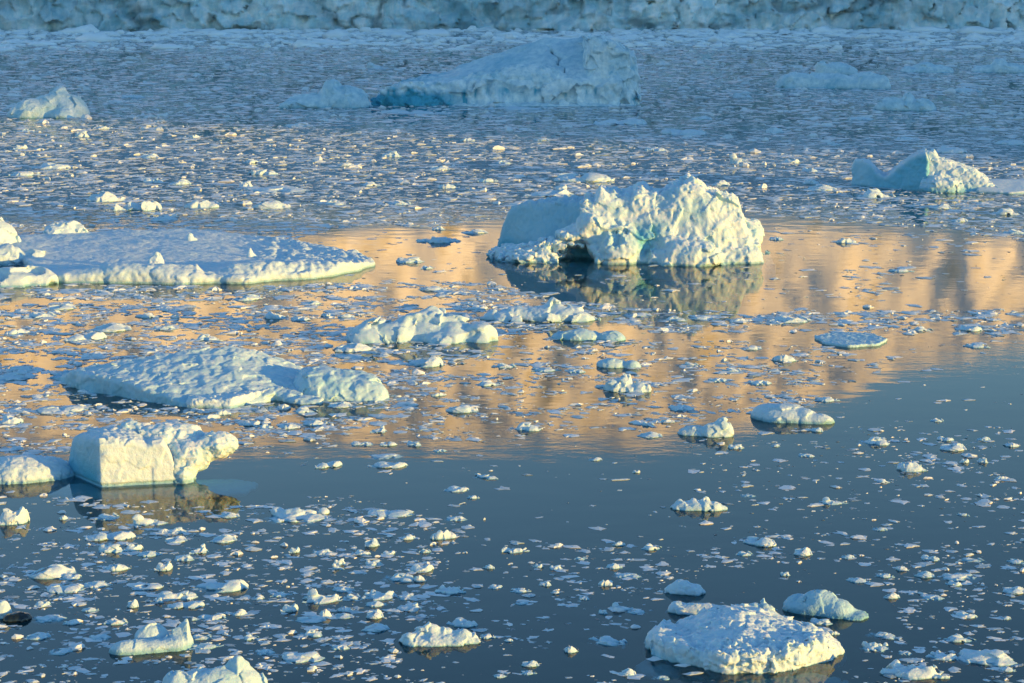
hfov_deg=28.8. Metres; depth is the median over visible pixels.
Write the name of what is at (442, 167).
ice chunk
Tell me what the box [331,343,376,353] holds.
ice chunk
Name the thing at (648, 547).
ice chunk
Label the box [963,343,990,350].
ice chunk
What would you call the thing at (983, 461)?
ice chunk
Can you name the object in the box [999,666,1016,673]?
ice chunk
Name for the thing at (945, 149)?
ice chunk
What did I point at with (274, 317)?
ice floe
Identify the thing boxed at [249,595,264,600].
ice chunk
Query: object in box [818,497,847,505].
ice chunk
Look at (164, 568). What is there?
ice chunk
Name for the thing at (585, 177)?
ice chunk
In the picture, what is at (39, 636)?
ice chunk
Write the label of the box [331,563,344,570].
ice chunk
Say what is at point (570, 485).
deep water
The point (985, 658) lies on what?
ice chunk
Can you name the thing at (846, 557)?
ice chunk
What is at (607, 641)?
ice floe
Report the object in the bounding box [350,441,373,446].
ice chunk
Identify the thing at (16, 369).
ice floe
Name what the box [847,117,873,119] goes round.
ice floe
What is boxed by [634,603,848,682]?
ice floe
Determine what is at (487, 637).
ice chunk
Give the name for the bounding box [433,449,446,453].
ice chunk
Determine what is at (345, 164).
ice chunk
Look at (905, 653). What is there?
ice chunk
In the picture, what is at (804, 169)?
ice chunk
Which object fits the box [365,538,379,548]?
ice chunk
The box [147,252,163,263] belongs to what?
ice chunk
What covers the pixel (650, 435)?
ice chunk
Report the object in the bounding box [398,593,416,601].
ice chunk
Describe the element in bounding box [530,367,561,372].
ice floe
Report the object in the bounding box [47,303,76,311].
ice chunk
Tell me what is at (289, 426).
ice chunk
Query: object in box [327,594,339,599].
ice chunk
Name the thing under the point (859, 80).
iceberg
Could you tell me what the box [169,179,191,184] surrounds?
ice floe
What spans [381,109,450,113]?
ice floe
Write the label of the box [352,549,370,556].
ice chunk
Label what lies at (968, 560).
ice floe
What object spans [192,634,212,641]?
ice floe
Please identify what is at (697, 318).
ice chunk
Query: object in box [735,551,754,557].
ice chunk
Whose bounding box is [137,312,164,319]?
ice chunk
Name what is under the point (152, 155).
ice chunk
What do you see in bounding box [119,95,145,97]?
ice floe
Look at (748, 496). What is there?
ice chunk
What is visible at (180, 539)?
ice chunk
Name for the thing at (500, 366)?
ice floe
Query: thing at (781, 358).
ice chunk
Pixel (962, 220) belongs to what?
ice chunk
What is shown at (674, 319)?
ice chunk
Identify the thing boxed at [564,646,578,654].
ice chunk
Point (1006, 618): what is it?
ice chunk
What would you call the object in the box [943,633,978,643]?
ice chunk
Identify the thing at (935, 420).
ice chunk
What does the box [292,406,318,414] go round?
ice chunk
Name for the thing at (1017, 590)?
ice chunk
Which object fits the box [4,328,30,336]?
ice chunk
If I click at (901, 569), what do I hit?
ice chunk
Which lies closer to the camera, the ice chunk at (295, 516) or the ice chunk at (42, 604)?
the ice chunk at (42, 604)
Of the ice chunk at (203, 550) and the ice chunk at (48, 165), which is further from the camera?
the ice chunk at (48, 165)
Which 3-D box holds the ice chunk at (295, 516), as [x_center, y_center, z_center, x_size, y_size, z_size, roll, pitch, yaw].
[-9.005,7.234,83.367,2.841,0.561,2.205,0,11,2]
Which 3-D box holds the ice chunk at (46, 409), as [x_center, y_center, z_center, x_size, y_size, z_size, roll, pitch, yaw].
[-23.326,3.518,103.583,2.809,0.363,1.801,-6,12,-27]
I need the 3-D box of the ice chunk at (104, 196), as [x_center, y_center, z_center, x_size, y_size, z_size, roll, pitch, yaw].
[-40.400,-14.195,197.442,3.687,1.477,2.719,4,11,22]
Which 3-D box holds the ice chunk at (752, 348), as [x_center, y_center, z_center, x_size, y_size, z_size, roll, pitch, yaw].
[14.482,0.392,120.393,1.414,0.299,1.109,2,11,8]
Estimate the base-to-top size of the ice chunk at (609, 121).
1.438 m
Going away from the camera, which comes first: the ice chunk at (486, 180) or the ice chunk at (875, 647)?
the ice chunk at (875, 647)
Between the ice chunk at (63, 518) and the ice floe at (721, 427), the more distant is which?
the ice floe at (721, 427)
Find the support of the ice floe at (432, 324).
on the deep water at (570, 485)
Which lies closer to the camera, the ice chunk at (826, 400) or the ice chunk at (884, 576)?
the ice chunk at (884, 576)
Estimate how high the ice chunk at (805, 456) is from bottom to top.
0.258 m
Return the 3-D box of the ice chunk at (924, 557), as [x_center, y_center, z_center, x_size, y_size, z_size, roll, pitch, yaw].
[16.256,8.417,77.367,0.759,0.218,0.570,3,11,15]
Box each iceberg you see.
[0,217,20,244]
[0,243,45,267]
[0,454,74,493]
[7,85,89,117]
[48,420,257,504]
[162,655,267,682]
[278,79,373,107]
[370,34,641,106]
[486,173,775,286]
[775,71,890,88]
[782,589,868,622]
[815,60,857,74]
[851,148,1023,198]
[873,92,936,110]
[900,62,953,72]
[971,58,1023,72]
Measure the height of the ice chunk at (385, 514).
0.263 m
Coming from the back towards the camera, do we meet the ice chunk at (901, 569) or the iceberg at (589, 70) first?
the iceberg at (589, 70)
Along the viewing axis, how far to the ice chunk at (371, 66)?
461.39 m
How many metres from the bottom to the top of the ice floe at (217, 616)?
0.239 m
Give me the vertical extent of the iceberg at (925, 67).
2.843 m
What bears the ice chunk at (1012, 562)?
on the water at (644, 164)
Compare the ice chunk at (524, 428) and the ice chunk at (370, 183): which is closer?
the ice chunk at (524, 428)
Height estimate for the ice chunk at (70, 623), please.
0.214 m
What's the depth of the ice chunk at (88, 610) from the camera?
71.06 m
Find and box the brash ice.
[0,30,1023,682]
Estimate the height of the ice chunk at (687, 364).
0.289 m
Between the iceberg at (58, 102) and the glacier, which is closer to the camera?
the iceberg at (58, 102)
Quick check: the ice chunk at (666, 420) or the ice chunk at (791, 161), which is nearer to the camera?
the ice chunk at (666, 420)
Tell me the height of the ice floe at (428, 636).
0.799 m
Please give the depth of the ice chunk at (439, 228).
175.38 m
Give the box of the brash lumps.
[0,28,1023,682]
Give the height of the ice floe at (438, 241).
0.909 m
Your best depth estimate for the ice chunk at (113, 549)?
78.28 m
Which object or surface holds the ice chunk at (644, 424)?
on the water at (644, 164)
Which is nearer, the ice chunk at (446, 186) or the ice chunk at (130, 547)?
the ice chunk at (130, 547)
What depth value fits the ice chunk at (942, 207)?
190.89 m
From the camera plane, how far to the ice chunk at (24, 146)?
254.64 m
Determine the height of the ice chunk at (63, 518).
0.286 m
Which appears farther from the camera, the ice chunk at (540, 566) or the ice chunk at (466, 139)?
the ice chunk at (466, 139)
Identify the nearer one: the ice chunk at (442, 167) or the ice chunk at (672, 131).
the ice chunk at (442, 167)
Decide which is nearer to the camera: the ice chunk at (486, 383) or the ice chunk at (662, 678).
the ice chunk at (662, 678)
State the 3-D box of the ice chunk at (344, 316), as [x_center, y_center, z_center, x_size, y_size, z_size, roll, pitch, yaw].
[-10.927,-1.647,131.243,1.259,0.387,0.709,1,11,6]
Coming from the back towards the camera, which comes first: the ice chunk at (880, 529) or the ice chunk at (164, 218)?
the ice chunk at (164, 218)
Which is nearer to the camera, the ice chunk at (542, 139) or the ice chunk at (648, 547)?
the ice chunk at (648, 547)
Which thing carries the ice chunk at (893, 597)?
on the water at (644, 164)
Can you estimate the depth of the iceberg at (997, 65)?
442.97 m
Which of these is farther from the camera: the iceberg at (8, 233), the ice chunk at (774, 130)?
the ice chunk at (774, 130)
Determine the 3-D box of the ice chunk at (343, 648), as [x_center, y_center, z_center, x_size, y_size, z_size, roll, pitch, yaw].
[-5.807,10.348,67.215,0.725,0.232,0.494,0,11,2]
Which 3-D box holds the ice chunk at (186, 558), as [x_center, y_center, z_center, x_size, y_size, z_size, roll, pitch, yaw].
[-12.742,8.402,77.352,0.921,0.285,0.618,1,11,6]
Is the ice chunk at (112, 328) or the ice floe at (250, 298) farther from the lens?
the ice floe at (250, 298)
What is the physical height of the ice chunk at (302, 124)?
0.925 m
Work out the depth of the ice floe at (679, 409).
103.55 m
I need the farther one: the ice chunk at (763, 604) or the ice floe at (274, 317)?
the ice floe at (274, 317)
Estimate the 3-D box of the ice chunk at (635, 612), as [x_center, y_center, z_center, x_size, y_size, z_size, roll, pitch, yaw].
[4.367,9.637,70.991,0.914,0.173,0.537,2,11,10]
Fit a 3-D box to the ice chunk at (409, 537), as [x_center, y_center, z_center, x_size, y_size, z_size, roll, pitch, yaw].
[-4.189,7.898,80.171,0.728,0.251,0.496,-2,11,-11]
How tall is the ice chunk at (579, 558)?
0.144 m
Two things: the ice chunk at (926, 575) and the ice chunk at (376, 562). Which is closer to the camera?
the ice chunk at (926, 575)
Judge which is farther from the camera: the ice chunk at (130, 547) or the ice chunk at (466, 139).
the ice chunk at (466, 139)
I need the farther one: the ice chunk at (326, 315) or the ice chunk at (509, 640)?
the ice chunk at (326, 315)
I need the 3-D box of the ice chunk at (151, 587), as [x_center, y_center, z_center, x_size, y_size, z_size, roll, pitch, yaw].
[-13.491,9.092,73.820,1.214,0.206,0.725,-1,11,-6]
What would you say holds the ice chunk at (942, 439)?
on the water at (644, 164)
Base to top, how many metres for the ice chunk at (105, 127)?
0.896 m
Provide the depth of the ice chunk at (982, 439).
96.83 m
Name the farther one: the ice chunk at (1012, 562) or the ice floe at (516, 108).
the ice floe at (516, 108)
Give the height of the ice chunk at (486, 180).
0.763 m
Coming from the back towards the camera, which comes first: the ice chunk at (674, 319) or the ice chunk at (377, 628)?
the ice chunk at (674, 319)
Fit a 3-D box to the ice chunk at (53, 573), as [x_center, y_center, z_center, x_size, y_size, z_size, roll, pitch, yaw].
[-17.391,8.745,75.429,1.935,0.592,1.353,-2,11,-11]
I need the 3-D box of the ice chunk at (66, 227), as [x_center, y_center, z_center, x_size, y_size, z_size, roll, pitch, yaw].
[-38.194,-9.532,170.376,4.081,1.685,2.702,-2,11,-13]
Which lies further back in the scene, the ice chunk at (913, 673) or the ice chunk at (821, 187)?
the ice chunk at (821, 187)
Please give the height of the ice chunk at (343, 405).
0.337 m
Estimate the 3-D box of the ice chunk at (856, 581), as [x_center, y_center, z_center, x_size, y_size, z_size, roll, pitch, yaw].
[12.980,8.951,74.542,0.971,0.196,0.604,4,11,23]
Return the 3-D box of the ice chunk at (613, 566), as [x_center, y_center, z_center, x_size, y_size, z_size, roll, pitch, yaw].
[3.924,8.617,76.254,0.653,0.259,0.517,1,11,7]
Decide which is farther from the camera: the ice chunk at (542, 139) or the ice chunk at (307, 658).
the ice chunk at (542, 139)
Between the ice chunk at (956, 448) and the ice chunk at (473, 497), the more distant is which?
the ice chunk at (956, 448)
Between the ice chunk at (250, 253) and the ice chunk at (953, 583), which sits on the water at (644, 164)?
the ice chunk at (953, 583)
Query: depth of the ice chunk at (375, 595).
72.57 m
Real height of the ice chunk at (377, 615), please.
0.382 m
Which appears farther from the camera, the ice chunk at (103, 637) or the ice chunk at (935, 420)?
the ice chunk at (935, 420)
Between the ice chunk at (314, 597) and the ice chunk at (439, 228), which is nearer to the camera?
the ice chunk at (314, 597)
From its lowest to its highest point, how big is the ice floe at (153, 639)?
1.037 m
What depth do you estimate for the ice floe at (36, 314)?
131.19 m
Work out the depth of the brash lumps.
183.14 m
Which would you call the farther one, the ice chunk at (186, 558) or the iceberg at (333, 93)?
the iceberg at (333, 93)
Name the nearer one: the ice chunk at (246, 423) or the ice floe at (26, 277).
the ice chunk at (246, 423)
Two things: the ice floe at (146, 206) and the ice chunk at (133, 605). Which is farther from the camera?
the ice floe at (146, 206)
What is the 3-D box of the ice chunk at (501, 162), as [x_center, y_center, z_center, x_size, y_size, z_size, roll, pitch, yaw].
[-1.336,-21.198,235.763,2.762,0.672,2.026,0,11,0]
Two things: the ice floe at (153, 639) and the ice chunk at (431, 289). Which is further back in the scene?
the ice chunk at (431, 289)
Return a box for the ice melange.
[0,24,1023,51]
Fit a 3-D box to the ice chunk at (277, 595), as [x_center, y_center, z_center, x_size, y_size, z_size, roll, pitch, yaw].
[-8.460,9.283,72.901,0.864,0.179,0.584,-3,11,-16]
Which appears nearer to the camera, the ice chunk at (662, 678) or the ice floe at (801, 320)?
the ice chunk at (662, 678)
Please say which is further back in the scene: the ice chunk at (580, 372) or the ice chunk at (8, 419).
the ice chunk at (580, 372)
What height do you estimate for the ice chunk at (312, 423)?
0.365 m
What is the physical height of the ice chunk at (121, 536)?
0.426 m
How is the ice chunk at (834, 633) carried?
on the water at (644, 164)
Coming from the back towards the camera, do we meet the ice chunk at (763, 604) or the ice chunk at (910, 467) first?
the ice chunk at (910, 467)
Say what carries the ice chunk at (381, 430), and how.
on the water at (644, 164)
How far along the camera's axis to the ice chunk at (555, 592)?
73.04 m
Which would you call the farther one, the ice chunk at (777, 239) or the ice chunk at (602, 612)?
the ice chunk at (777, 239)
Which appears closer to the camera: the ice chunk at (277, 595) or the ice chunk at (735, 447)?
the ice chunk at (277, 595)
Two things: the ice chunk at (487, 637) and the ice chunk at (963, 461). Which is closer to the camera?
the ice chunk at (487, 637)
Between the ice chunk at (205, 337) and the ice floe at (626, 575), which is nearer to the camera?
the ice floe at (626, 575)
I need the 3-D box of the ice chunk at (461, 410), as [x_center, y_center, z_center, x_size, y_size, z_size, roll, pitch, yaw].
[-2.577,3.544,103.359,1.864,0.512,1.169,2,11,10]
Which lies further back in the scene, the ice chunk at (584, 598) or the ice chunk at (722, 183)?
the ice chunk at (722, 183)
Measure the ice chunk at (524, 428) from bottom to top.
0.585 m
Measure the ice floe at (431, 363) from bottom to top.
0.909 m
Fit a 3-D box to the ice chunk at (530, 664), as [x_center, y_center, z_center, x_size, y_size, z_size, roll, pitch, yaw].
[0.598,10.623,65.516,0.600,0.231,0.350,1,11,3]
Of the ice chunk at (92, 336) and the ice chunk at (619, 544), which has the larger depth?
the ice chunk at (92, 336)
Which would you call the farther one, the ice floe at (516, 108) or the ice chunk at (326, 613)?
the ice floe at (516, 108)
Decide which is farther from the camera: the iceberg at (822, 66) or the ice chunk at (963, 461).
the iceberg at (822, 66)
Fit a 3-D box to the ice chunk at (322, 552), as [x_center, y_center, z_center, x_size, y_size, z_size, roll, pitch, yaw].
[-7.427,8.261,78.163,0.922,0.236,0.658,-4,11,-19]
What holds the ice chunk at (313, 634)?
on the water at (644, 164)
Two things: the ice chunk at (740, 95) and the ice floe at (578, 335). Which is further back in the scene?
the ice chunk at (740, 95)
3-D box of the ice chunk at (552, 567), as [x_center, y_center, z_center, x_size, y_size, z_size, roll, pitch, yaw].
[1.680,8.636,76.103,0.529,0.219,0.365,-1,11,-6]
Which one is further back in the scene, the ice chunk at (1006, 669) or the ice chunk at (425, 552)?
the ice chunk at (425, 552)
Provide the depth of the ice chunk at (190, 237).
164.44 m
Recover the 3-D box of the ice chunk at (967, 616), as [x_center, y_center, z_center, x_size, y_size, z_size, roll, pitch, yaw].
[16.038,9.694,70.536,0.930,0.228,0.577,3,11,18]
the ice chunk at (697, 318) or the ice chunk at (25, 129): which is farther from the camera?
the ice chunk at (25, 129)
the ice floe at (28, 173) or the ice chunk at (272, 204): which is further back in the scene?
the ice floe at (28, 173)
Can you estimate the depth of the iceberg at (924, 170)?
206.07 m
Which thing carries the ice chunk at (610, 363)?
on the water at (644, 164)
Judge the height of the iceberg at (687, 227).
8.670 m
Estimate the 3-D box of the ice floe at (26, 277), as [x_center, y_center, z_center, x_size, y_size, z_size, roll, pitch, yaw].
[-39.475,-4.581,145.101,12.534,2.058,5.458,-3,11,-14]
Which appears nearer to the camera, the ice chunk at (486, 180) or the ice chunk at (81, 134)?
the ice chunk at (486, 180)
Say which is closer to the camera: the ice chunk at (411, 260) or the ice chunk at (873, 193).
the ice chunk at (411, 260)
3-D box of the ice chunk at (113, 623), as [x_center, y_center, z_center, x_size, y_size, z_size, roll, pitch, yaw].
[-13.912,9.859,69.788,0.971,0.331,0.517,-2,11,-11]
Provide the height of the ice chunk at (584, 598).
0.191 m
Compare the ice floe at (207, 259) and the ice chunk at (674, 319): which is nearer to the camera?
the ice chunk at (674, 319)
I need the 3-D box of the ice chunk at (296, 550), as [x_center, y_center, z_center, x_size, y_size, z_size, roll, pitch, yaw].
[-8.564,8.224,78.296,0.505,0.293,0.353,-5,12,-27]
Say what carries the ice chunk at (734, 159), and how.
on the water at (644, 164)
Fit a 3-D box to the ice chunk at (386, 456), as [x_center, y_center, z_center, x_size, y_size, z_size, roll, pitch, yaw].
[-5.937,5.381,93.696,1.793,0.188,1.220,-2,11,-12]
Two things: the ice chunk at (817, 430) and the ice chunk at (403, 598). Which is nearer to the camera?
the ice chunk at (403, 598)
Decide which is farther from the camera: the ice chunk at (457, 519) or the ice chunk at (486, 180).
the ice chunk at (486, 180)
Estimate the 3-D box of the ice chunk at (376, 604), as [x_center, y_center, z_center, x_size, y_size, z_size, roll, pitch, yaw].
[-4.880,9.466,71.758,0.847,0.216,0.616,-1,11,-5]
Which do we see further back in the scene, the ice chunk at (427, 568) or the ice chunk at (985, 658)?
the ice chunk at (427, 568)
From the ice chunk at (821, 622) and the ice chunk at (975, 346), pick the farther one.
the ice chunk at (975, 346)
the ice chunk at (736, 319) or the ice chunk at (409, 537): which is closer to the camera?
the ice chunk at (409, 537)
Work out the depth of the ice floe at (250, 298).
137.90 m
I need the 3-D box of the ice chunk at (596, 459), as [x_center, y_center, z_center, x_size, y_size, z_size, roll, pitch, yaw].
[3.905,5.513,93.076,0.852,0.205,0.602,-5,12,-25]
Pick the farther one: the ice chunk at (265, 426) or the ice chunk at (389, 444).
the ice chunk at (265, 426)
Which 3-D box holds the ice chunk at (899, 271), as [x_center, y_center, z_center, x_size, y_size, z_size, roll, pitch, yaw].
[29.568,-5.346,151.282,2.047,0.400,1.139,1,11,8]
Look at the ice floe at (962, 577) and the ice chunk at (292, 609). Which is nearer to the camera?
the ice chunk at (292, 609)
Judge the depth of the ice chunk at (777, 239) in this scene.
168.85 m
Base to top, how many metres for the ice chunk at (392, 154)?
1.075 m
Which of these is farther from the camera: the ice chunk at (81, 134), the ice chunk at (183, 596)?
the ice chunk at (81, 134)
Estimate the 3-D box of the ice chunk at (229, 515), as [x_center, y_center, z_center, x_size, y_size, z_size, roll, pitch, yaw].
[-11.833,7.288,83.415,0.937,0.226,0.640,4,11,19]
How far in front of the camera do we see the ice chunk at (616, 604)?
71.26 m
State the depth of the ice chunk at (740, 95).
356.33 m
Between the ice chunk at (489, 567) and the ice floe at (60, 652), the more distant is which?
the ice chunk at (489, 567)
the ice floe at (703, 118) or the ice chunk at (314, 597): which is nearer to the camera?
the ice chunk at (314, 597)
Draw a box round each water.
[0,30,1023,218]
[0,191,1023,682]
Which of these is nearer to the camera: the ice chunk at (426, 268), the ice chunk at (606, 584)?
the ice chunk at (606, 584)
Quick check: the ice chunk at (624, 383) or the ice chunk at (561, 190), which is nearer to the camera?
the ice chunk at (624, 383)
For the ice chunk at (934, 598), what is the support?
on the water at (644, 164)
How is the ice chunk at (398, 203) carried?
on the water at (644, 164)
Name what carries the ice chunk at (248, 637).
on the water at (644, 164)
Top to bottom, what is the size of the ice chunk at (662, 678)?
0.139 m
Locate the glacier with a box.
[0,0,1023,30]
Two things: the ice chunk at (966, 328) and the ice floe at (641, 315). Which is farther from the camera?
the ice floe at (641, 315)
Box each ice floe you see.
[0,265,58,294]
[6,366,38,372]
[8,171,40,175]
[12,228,375,292]
[23,311,58,322]
[32,614,67,625]
[42,648,74,656]
[49,346,388,417]
[95,513,121,523]
[107,200,161,217]
[109,619,193,657]
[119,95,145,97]
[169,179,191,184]
[186,612,227,621]
[189,642,224,650]
[190,579,248,596]
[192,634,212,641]
[226,294,264,303]
[243,186,309,192]
[248,169,277,174]
[264,311,290,322]
[327,353,375,360]
[341,306,498,350]
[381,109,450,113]
[399,622,480,649]
[403,356,443,371]
[427,236,466,246]
[457,229,489,235]
[472,473,498,480]
[479,297,600,326]
[488,106,552,109]
[491,363,517,369]
[501,547,529,555]
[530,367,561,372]
[551,328,625,342]
[587,636,627,649]
[611,572,642,580]
[620,313,655,318]
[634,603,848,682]
[665,601,729,616]
[667,404,694,414]
[670,496,727,512]
[677,417,733,439]
[691,116,712,119]
[750,403,834,426]
[769,315,815,327]
[814,332,887,351]
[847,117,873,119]
[941,573,982,583]
[944,88,982,91]
[957,557,986,563]
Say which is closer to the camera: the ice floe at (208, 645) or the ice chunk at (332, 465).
the ice floe at (208, 645)
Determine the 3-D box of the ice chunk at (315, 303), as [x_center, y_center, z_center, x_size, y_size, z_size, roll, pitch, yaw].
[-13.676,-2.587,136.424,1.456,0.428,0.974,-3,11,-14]
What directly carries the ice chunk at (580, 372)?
on the water at (644, 164)
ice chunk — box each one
[0,370,39,381]
[0,414,23,424]
[0,506,29,529]
[0,600,11,619]
[3,611,31,622]
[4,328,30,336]
[13,144,26,148]
[20,128,34,131]
[24,632,51,640]
[27,564,77,582]
[31,162,70,168]
[34,601,51,608]
[35,404,88,415]
[43,220,87,233]
[46,583,85,594]
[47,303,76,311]
[59,515,68,521]
[59,573,82,581]
[63,621,82,626]
[64,332,106,343]
[75,131,88,136]
[81,607,99,613]
[83,581,112,589]
[84,531,135,542]
[87,191,123,204]
[88,634,111,642]
[89,322,132,333]
[93,126,111,128]
[97,544,123,554]
[103,618,128,628]
[104,563,131,572]
[123,543,144,551]
[127,599,138,609]
[130,514,168,527]
[132,583,163,590]
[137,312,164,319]
[137,551,162,558]
[141,153,157,157]
[143,178,162,182]
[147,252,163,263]
[149,215,178,222]
[153,325,177,330]
[154,562,172,572]
[155,597,163,603]
[157,591,198,603]
[165,536,187,543]
[167,527,185,535]
[167,601,204,609]
[173,554,194,562]
[184,200,222,211]
[186,233,196,240]
[188,334,219,342]
[189,543,209,554]
[209,534,237,544]
[215,410,235,416]
[218,512,239,518]
[228,609,246,618]
[239,181,252,186]
[239,420,261,426]
[241,633,259,641]
[243,158,262,162]
[247,248,256,256]
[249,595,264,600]
[252,200,292,211]
[254,649,275,657]
[257,424,273,428]
[263,507,329,526]
[269,591,292,598]
[278,422,302,430]
[280,604,298,613]
[280,651,325,664]
[285,122,313,126]
[288,316,311,323]
[288,547,299,553]
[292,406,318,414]
[295,615,326,623]
[296,629,322,639]
[301,588,345,605]
[302,301,321,306]
[303,419,328,427]
[312,549,333,556]
[315,461,342,469]
[316,199,344,206]
[319,609,331,619]
[321,313,334,317]
[327,401,352,408]
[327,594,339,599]
[329,644,350,652]
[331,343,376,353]
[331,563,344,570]
[332,586,354,593]
[334,558,345,565]
[334,613,353,619]
[337,162,353,165]
[337,314,355,318]
[337,606,351,612]
[343,593,361,602]
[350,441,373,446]
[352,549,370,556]
[361,181,383,185]
[361,589,398,602]
[361,623,389,633]
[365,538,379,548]
[365,559,382,565]
[365,601,387,608]
[366,63,390,68]
[366,609,383,620]
[367,453,404,460]
[368,461,407,469]
[368,509,415,518]
[370,425,388,433]
[380,442,396,446]
[380,573,413,584]
[381,151,401,156]
[382,550,395,554]
[388,200,411,207]
[393,602,422,612]
[396,257,424,264]
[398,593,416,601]
[400,534,415,540]
[406,441,421,446]
[407,564,433,573]
[414,239,429,243]
[414,575,426,583]
[418,286,447,292]
[419,266,435,270]
[419,549,431,554]
[430,165,449,169]
[430,393,449,397]
[430,530,463,542]
[431,226,445,230]
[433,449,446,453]
[434,585,465,596]
[437,184,457,188]
[443,485,469,493]
[444,516,467,521]
[445,405,479,415]
[446,617,477,629]
[460,138,474,140]
[467,495,479,500]
[469,305,488,311]
[475,379,505,387]
[477,178,497,181]
[480,634,495,641]
[483,564,494,569]
[488,584,503,589]
[492,160,510,163]
[493,674,507,678]
[504,422,541,433]
[504,638,513,643]
[510,588,530,594]
[514,601,529,605]
[520,670,536,676]
[521,660,538,668]
[523,185,572,197]
[533,564,543,568]
[534,138,549,140]
[538,581,551,587]
[549,564,562,570]
[551,590,559,594]
[554,172,614,181]
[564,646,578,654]
[566,369,585,375]
[574,557,586,561]
[578,596,589,601]
[588,457,602,461]
[593,118,646,124]
[593,385,603,389]
[596,358,640,369]
[598,580,616,588]
[598,610,607,614]
[603,373,654,394]
[606,563,622,570]
[609,602,632,610]
[611,541,625,546]
[619,668,635,676]
[624,609,646,615]
[637,431,662,439]
[638,421,654,427]
[641,543,663,551]
[645,147,666,150]
[651,676,669,680]
[656,316,687,322]
[660,419,674,425]
[661,128,707,134]
[664,579,705,596]
[681,362,699,367]
[688,315,714,321]
[708,378,726,384]
[712,180,729,185]
[722,367,741,371]
[727,318,748,323]
[728,444,744,449]
[729,153,752,163]
[732,91,751,97]
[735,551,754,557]
[740,345,762,350]
[740,494,756,497]
[743,536,776,548]
[747,380,772,387]
[749,598,775,611]
[765,127,783,132]
[768,237,783,242]
[768,444,780,447]
[772,354,798,364]
[780,572,789,576]
[781,159,798,162]
[794,547,812,557]
[796,453,815,459]
[801,167,816,171]
[802,180,819,183]
[803,184,836,190]
[810,618,832,626]
[811,427,822,432]
[814,397,839,404]
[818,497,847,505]
[822,142,839,144]
[830,631,842,636]
[836,238,859,244]
[840,555,856,560]
[846,577,870,584]
[856,436,889,447]
[858,188,897,201]
[859,641,889,653]
[865,632,896,640]
[871,527,888,531]
[876,479,892,483]
[876,573,894,579]
[880,659,949,682]
[883,593,900,600]
[887,269,914,273]
[893,137,914,139]
[895,566,909,571]
[897,460,927,474]
[898,651,912,656]
[912,326,934,332]
[914,571,935,579]
[919,594,944,602]
[920,554,939,562]
[925,650,958,662]
[928,204,951,210]
[930,418,944,423]
[935,145,966,152]
[937,436,953,441]
[939,443,966,452]
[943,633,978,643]
[945,580,961,586]
[950,218,970,223]
[951,611,977,619]
[954,648,1017,668]
[955,325,981,332]
[957,513,969,517]
[959,459,968,463]
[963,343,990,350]
[973,126,995,129]
[975,437,990,442]
[977,458,988,463]
[992,208,1023,216]
[994,139,1023,144]
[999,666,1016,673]
[1001,616,1011,620]
[1002,586,1023,595]
[1003,229,1023,236]
[1003,442,1020,447]
[1007,558,1023,565]
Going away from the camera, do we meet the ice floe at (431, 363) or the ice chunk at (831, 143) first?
the ice floe at (431, 363)
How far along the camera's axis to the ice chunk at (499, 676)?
64.42 m
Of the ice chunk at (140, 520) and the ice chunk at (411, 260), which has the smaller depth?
the ice chunk at (140, 520)
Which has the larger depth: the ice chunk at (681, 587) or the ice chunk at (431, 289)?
the ice chunk at (431, 289)
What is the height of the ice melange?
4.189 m
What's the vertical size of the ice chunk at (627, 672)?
0.297 m
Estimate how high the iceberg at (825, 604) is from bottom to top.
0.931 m
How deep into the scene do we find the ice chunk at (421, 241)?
167.65 m
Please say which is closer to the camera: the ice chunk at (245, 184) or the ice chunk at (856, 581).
the ice chunk at (856, 581)
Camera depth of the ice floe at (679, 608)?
70.71 m
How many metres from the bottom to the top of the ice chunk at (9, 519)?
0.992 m
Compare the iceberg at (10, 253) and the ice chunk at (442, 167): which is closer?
the iceberg at (10, 253)
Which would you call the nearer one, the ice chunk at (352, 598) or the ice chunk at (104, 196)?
the ice chunk at (352, 598)
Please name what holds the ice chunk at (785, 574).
on the water at (644, 164)
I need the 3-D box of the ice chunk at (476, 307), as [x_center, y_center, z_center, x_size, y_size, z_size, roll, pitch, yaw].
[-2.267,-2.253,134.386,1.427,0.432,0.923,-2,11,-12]
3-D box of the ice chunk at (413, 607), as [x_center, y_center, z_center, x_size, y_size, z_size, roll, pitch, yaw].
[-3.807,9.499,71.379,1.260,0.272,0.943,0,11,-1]
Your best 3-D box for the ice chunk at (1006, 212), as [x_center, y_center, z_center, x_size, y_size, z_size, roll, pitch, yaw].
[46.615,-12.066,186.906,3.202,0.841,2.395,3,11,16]
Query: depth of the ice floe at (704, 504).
84.33 m

